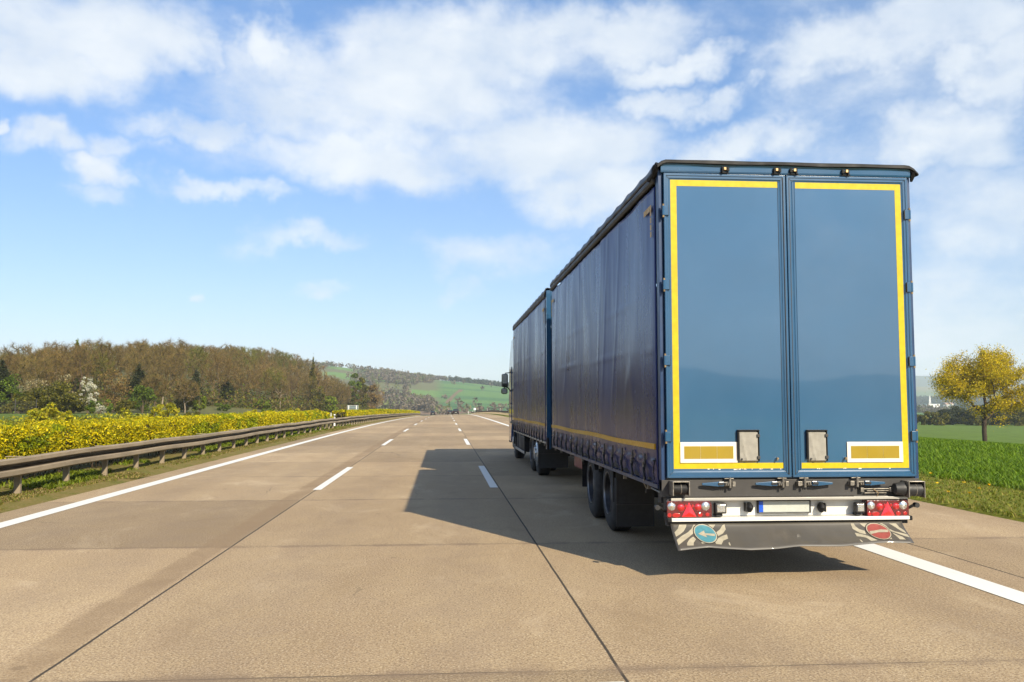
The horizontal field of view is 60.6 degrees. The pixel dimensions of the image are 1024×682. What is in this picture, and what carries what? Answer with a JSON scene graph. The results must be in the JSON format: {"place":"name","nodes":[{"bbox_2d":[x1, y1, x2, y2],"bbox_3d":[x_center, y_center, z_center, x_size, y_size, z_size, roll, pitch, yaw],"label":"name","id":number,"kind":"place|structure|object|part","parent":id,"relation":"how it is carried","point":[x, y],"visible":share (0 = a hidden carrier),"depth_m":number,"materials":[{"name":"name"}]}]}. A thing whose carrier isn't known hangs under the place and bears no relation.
{"place":"outdoors","nodes":[
{"label":"outdoors","id":0,"kind":"place"},
{"bbox_2d":[0,414,1023,681],"bbox_3d":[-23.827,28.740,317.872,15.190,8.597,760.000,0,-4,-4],"label":"road","id":1,"kind":"structure","parent":0,"point":[420,550],"depth_m":7.83,"materials":[{"name":"concrete"}]},
{"bbox_2d":[0,416,415,527],"bbox_3d":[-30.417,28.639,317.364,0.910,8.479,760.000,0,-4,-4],"label":"edge line","id":2,"kind":"object","parent":1,"relation":"on","point":[42,513],"visible":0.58,"depth_m":16.47,"materials":[{"name":"paint"}]},
{"bbox_2d":[313,417,429,489],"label":"lane dashes","id":3,"kind":"object","parent":1,"relation":"on","point":[329,481],"visible":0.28,"depth_m":19.38,"materials":[{"name":"paint"}]},
{"bbox_2d":[452,409,458,413],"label":"car","id":4,"kind":"object","parent":1,"relation":"on","point":[455,411],"visible":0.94,"depth_m":254.73,"materials":[{"name":"grey metal"}]},
{"bbox_2d":[451,415,496,486],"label":"lane dashes","id":5,"kind":"object","parent":1,"relation":"on","point":[489,479],"visible":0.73,"depth_m":20.20,"materials":[{"name":"paint"}]},
{"bbox_2d":[501,288,573,474],"bbox_3d":[1.547,1.294,23.104,3.106,3.988,10.805,0,-4,-4],"label":"lorry","id":6,"kind":"object","parent":1,"relation":"on","point":[530,396],"visible":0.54,"depth_m":20.18,"materials":[{"name":"blue fabric"}]},
{"bbox_2d":[551,297,551,438],"bbox_3d":[1.378,0.538,17.775,1.165,2.865,0.046,0,-4,-4],"label":"door","id":7,"kind":"structure","parent":6,"relation":"in","point":[551,297],"depth_m":17.71,"materials":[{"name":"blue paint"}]},
{"bbox_2d":[550,159,925,550],"bbox_3d":[2.290,0.597,13.488,2.683,4.000,10.658,0,-4,-4],"label":"trailer","id":8,"kind":"object","parent":1,"relation":"on","point":[736,369],"visible":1,"depth_m":8.52,"materials":[{"name":"blue fabric"}]},
{"bbox_3d":[2.553,-0.159,8.496,2.222,2.935,0.091,0,-4,-4],"label":"door","id":9,"kind":"part","parent":8,"relation":"part of","materials":[{"name":"blue paint"}]},
{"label":"door","id":10,"kind":"part","parent":8,"relation":"part of","materials":[{"name":"blue paint"}]},
{"bbox_2d":[456,414,1023,603],"bbox_3d":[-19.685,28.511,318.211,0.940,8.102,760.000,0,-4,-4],"label":"edge line","id":11,"kind":"object","parent":1,"relation":"on","point":[987,586],"visible":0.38,"depth_m":8.41,"materials":[{"name":"paint"}]},
{"bbox_2d":[0,363,1023,483],"bbox_3d":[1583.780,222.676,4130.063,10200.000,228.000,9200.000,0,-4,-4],"label":"ground","id":12,"kind":"structure","parent":0,"point":[465,392],"depth_m":728.59,"materials":[{"name":"green plant"}]},
{"bbox_2d":[0,358,15,413],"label":"pine tree","id":13,"kind":"object","parent":12,"relation":"on","point":[4,372],"visible":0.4,"depth_m":122.63,"materials":[{"name":"green plant"}]},
{"bbox_2d":[0,373,26,413],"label":"bush","id":14,"kind":"object","parent":12,"relation":"on","point":[8,384],"visible":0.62,"depth_m":120.30,"materials":[{"name":"green plant"}]},
{"bbox_2d":[0,399,36,413],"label":"wire fence","id":15,"kind":"object","parent":12,"relation":"on","point":[21,407],"visible":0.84,"depth_m":103.47,"materials":[{"name":"metal"}]},
{"bbox_2d":[0,393,40,413],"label":"bush","id":16,"kind":"object","parent":12,"relation":"on","point":[10,406],"visible":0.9,"depth_m":114.04,"materials":[{"name":"green plant"}]},
{"bbox_2d":[17,378,50,399],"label":"flowering shrub","id":17,"kind":"object","parent":12,"relation":"on","point":[36,383],"visible":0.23,"depth_m":127.36,"materials":[{"name":"beige plant"}]},
{"bbox_2d":[18,387,52,411],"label":"bush","id":18,"kind":"object","parent":12,"relation":"on","point":[33,394],"visible":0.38,"depth_m":117.56,"materials":[{"name":"green plant"}]},
{"bbox_2d":[23,407,57,424],"bbox_3d":[-27.439,4.637,50.910,1.590,1.724,2.100,-2,-5,30],"label":"wild shrub","id":19,"kind":"object","parent":12,"relation":"on","point":[38,414],"visible":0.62,"depth_m":50.61,"materials":[{"name":"yellow plant"}]},
{"bbox_2d":[39,402,64,420],"bbox_3d":[-27.527,4.610,52.383,1.420,1.998,1.812,3,-5,-33],"label":"wild shrub","id":20,"kind":"object","parent":12,"relation":"on","point":[58,415],"visible":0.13,"depth_m":52.43,"materials":[{"name":"yellow plant"}]},
{"bbox_2d":[29,380,79,411],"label":"bush","id":21,"kind":"object","parent":12,"relation":"on","point":[54,392],"visible":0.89,"depth_m":116.30,"materials":[{"name":"green plant"}]},
{"bbox_2d":[59,410,75,421],"bbox_3d":[-27.400,4.968,53.921,1.405,1.515,1.533,-1,-4,16],"label":"wild shrub","id":22,"kind":"object","parent":12,"relation":"on","point":[67,416],"visible":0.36,"depth_m":53.58,"materials":[{"name":"yellow plant"}]},
{"bbox_2d":[56,374,79,395],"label":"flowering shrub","id":23,"kind":"object","parent":12,"relation":"on","point":[68,376],"visible":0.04,"depth_m":128.09,"materials":[{"name":"beige plant"}]},
{"bbox_2d":[57,383,87,413],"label":"bush","id":24,"kind":"object","parent":12,"relation":"on","point":[79,407],"visible":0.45,"depth_m":120.90,"materials":[{"name":"green plant"}]},
{"bbox_2d":[61,338,89,390],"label":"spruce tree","id":25,"kind":"object","parent":12,"relation":"on","point":[69,382],"visible":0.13,"depth_m":197.94,"materials":[{"name":"green plant"}]},
{"bbox_2d":[79,377,98,412],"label":"blossoming tree","id":26,"kind":"object","parent":12,"relation":"on","point":[92,385],"visible":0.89,"depth_m":121.37,"materials":[{"name":"white plant"}]},
{"bbox_2d":[85,399,113,413],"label":"bush","id":27,"kind":"object","parent":12,"relation":"on","point":[91,407],"visible":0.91,"depth_m":117.47,"materials":[{"name":"green plant"}]},
{"bbox_2d":[96,403,106,413],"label":"blossoming shrub","id":28,"kind":"object","parent":12,"relation":"on","point":[100,408],"visible":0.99,"depth_m":115.94,"materials":[{"name":"white plant"}]},
{"bbox_2d":[93,367,133,412],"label":"bare tree","id":29,"kind":"object","parent":12,"relation":"on","point":[117,388],"visible":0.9,"depth_m":129.17,"materials":[{"name":"brown plant"}]},
{"bbox_2d":[114,400,136,413],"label":"bush","id":30,"kind":"object","parent":12,"relation":"on","point":[128,404],"visible":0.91,"depth_m":122.97,"materials":[{"name":"green plant"}]},
{"bbox_2d":[120,407,132,418],"bbox_3d":[-28.244,5.649,63.666,1.605,1.687,1.665,0,-4,-4],"label":"wild shrub","id":31,"kind":"object","parent":12,"relation":"on","point":[122,413],"visible":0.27,"depth_m":63.78,"materials":[{"name":"yellow plant"}]},
{"bbox_2d":[124,363,147,399],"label":"pine tree","id":32,"kind":"object","parent":12,"relation":"on","point":[138,375],"visible":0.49,"depth_m":145.02,"materials":[{"name":"green plant"}]},
{"bbox_2d":[129,384,156,412],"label":"bush","id":33,"kind":"object","parent":12,"relation":"on","point":[142,392],"visible":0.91,"depth_m":133.56,"materials":[{"name":"green plant"}]},
{"bbox_2d":[145,406,162,416],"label":"wild shrub","id":34,"kind":"object","parent":12,"relation":"on","point":[153,411],"visible":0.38,"depth_m":70.68,"materials":[{"name":"yellow plant"}]},
{"bbox_2d":[137,372,173,405],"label":"bare tree","id":35,"kind":"object","parent":12,"relation":"on","point":[154,383],"visible":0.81,"depth_m":138.42,"materials":[{"name":"brown plant"}]},
{"bbox_2d":[0,411,333,425],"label":"scrub","id":36,"kind":"object","parent":12,"relation":"on","point":[18,422],"visible":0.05,"depth_m":63.03,"materials":[{"name":"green plant"}]},
{"bbox_2d":[155,402,179,416],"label":"wild shrub","id":37,"kind":"object","parent":12,"relation":"on","point":[172,408],"visible":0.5,"depth_m":73.59,"materials":[{"name":"yellow plant"}]},
{"bbox_2d":[170,377,202,412],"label":"bare tree","id":38,"kind":"object","parent":12,"relation":"on","point":[184,384],"visible":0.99,"depth_m":142.69,"materials":[{"name":"brown plant"}]},
{"bbox_2d":[174,387,198,411],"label":"bush","id":39,"kind":"object","parent":12,"relation":"on","point":[179,404],"visible":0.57,"depth_m":145.70,"materials":[{"name":"green plant"}]},
{"bbox_2d":[2,372,377,411],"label":"undergrowth","id":40,"kind":"object","parent":12,"relation":"on","point":[306,404],"visible":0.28,"depth_m":199.64,"materials":[{"name":"green plant"}]},
{"bbox_2d":[0,337,382,409],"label":"woodland","id":41,"kind":"object","parent":12,"relation":"on","point":[47,363],"visible":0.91,"depth_m":191.86,"materials":[{"name":"plant"}]},
{"bbox_2d":[185,411,199,415],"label":"wild shrub","id":42,"kind":"object","parent":12,"relation":"on","point":[195,413],"visible":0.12,"depth_m":81.69,"materials":[{"name":"green plant"}]},
{"bbox_2d":[190,366,205,399],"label":"pine tree","id":43,"kind":"object","parent":12,"relation":"on","point":[196,378],"visible":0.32,"depth_m":163.67,"materials":[{"name":"green plant"}]},
{"bbox_2d":[191,394,206,412],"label":"bush","id":44,"kind":"object","parent":12,"relation":"on","point":[201,405],"visible":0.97,"depth_m":145.94,"materials":[{"name":"green plant"}]},
{"bbox_2d":[0,416,412,512],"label":"central verge","id":45,"kind":"structure","parent":12,"relation":"on","point":[47,497],"depth_m":21.95,"materials":[{"name":"plant"}]},
{"bbox_2d":[0,410,329,483],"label":"hedge","id":46,"kind":"object","parent":45,"relation":"on","point":[42,436],"visible":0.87,"depth_m":22.82,"materials":[{"name":"yellow plant"}]},
{"bbox_2d":[0,424,350,489],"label":"verge weeds","id":47,"kind":"object","parent":45,"relation":"on","point":[49,481],"visible":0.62,"depth_m":19.08,"materials":[{"name":"green plant"}]},
{"bbox_2d":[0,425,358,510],"bbox_3d":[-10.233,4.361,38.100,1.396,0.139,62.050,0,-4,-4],"label":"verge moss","id":48,"kind":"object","parent":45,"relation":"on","point":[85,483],"visible":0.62,"depth_m":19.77,"materials":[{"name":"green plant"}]},
{"bbox_2d":[0,413,420,493],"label":"guardrail","id":49,"kind":"object","parent":45,"relation":"on","point":[17,467],"visible":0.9,"depth_m":21.46,"materials":[{"name":"metal"}]},
{"bbox_2d":[332,409,379,423],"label":"hedge","id":50,"kind":"object","parent":45,"relation":"on","point":[341,413],"visible":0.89,"depth_m":80.12,"materials":[{"name":"yellow plant"}]},
{"bbox_2d":[370,408,419,418],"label":"hedge","id":51,"kind":"object","parent":45,"relation":"on","point":[389,411],"visible":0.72,"depth_m":140.23,"materials":[{"name":"yellow plant"}]},
{"bbox_2d":[214,402,233,410],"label":"bush","id":52,"kind":"object","parent":12,"relation":"on","point":[225,407],"visible":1,"depth_m":166.84,"materials":[{"name":"green plant"}]},
{"bbox_2d":[218,375,236,402],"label":"pine tree","id":53,"kind":"object","parent":12,"relation":"on","point":[226,387],"visible":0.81,"depth_m":191.11,"materials":[{"name":"green plant"}]},
{"bbox_2d":[252,398,271,409],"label":"bush","id":54,"kind":"object","parent":12,"relation":"on","point":[265,405],"visible":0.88,"depth_m":200.06,"materials":[{"name":"green plant"}]},
{"bbox_2d":[271,378,291,409],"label":"bare tree","id":55,"kind":"object","parent":12,"relation":"on","point":[276,389],"visible":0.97,"depth_m":220.50,"materials":[{"name":"brown plant"}]},
{"bbox_2d":[305,353,318,403],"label":"spruce tree","id":56,"kind":"object","parent":12,"relation":"on","point":[311,374],"visible":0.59,"depth_m":257.96,"materials":[{"name":"green plant"}]},
{"bbox_2d":[309,386,326,409],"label":"bush","id":57,"kind":"object","parent":12,"relation":"on","point":[318,396],"visible":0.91,"depth_m":250.60,"materials":[{"name":"green plant"}]},
{"bbox_2d":[314,362,329,399],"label":"bare tree","id":58,"kind":"object","parent":12,"relation":"on","point":[325,377],"visible":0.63,"depth_m":264.14,"materials":[{"name":"brown plant"}]},
{"bbox_2d":[323,395,338,412],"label":"bush","id":59,"kind":"object","parent":12,"relation":"on","point":[332,407],"visible":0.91,"depth_m":257.66,"materials":[{"name":"green plant"}]},
{"bbox_2d":[347,405,357,409],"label":"road sign","id":60,"kind":"object","parent":12,"relation":"on","point":[350,407],"visible":0.57,"depth_m":246.53,"materials":[{"name":"metal"}]},
{"bbox_2d":[348,373,361,407],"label":"edge tree","id":61,"kind":"object","parent":12,"relation":"on","point":[357,383],"visible":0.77,"depth_m":329.81,"materials":[{"name":"green plant"}]},
{"bbox_2d":[358,377,370,409],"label":"edge tree","id":62,"kind":"object","parent":12,"relation":"on","point":[365,400],"visible":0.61,"depth_m":339.95,"materials":[{"name":"green plant"}]},
{"bbox_2d":[367,385,378,408],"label":"edge tree","id":63,"kind":"object","parent":12,"relation":"on","point":[374,397],"visible":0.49,"depth_m":367.42,"materials":[{"name":"brown plant"}]},
{"bbox_2d":[365,383,384,405],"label":"bare tree","id":64,"kind":"object","parent":12,"relation":"on","point":[377,389],"visible":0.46,"depth_m":387.74,"materials":[{"name":"brown plant"}]},
{"bbox_2d":[204,358,1021,413],"bbox_3d":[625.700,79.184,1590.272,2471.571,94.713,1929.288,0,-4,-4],"label":"hill woods","id":65,"kind":"object","parent":12,"relation":"on","point":[406,399],"visible":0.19,"depth_m":1096.42,"materials":[{"name":"green plant"}]},
{"bbox_2d":[479,413,1023,521],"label":"verge","id":66,"kind":"structure","parent":12,"relation":"on","point":[980,511],"depth_m":14.56,"materials":[{"name":"green plant"}]},
{"bbox_2d":[471,410,508,414],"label":"guardrail","id":67,"kind":"object","parent":66,"relation":"on","point":[493,412],"visible":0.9,"depth_m":165.69,"materials":[{"name":"metal"}]},
{"bbox_2d":[910,472,1023,518],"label":"verge grass","id":68,"kind":"structure","parent":66,"relation":"on","point":[988,509],"depth_m":15.06,"materials":[{"name":"green plant"}]},
{"bbox_2d":[917,411,950,425],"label":"hedgerow tree","id":69,"kind":"object","parent":12,"relation":"on","point":[942,420],"visible":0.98,"depth_m":309.98,"materials":[{"name":"green plant"}]},
{"bbox_2d":[939,405,967,424],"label":"hedgerow tree","id":70,"kind":"object","parent":12,"relation":"on","point":[955,414],"visible":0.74,"depth_m":329.95,"materials":[{"name":"green plant"}]},
{"bbox_2d":[957,405,991,425],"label":"hedgerow tree","id":71,"kind":"object","parent":12,"relation":"on","point":[970,420],"visible":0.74,"depth_m":320.93,"materials":[{"name":"green plant"}]},
{"bbox_2d":[928,342,1023,440],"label":"tree","id":72,"kind":"object","parent":12,"relation":"on","point":[989,374],"visible":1,"depth_m":112.10,"materials":[{"name":"yellow plant"}]},
{"bbox_2d":[988,409,1001,424],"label":"hedgerow tree","id":73,"kind":"object","parent":12,"relation":"on","point":[994,415],"visible":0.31,"depth_m":333.96,"materials":[{"name":"green plant"}]},
{"bbox_2d":[998,406,1023,425],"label":"hedgerow tree","id":74,"kind":"object","parent":12,"relation":"on","point":[1017,419],"visible":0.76,"depth_m":326.36,"materials":[{"name":"green plant"}]},
{"bbox_2d":[0,0,1023,381],"label":"sky","id":75,"kind":"structure","parent":0,"point":[391,184],"materials":[{"name":"blue"}]},
{"bbox_2d":[918,436,1023,490],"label":"wheat field","id":76,"kind":"structure","parent":0,"point":[995,463],"depth_m":23.35,"materials":[{"name":"green plant"}]}
]}

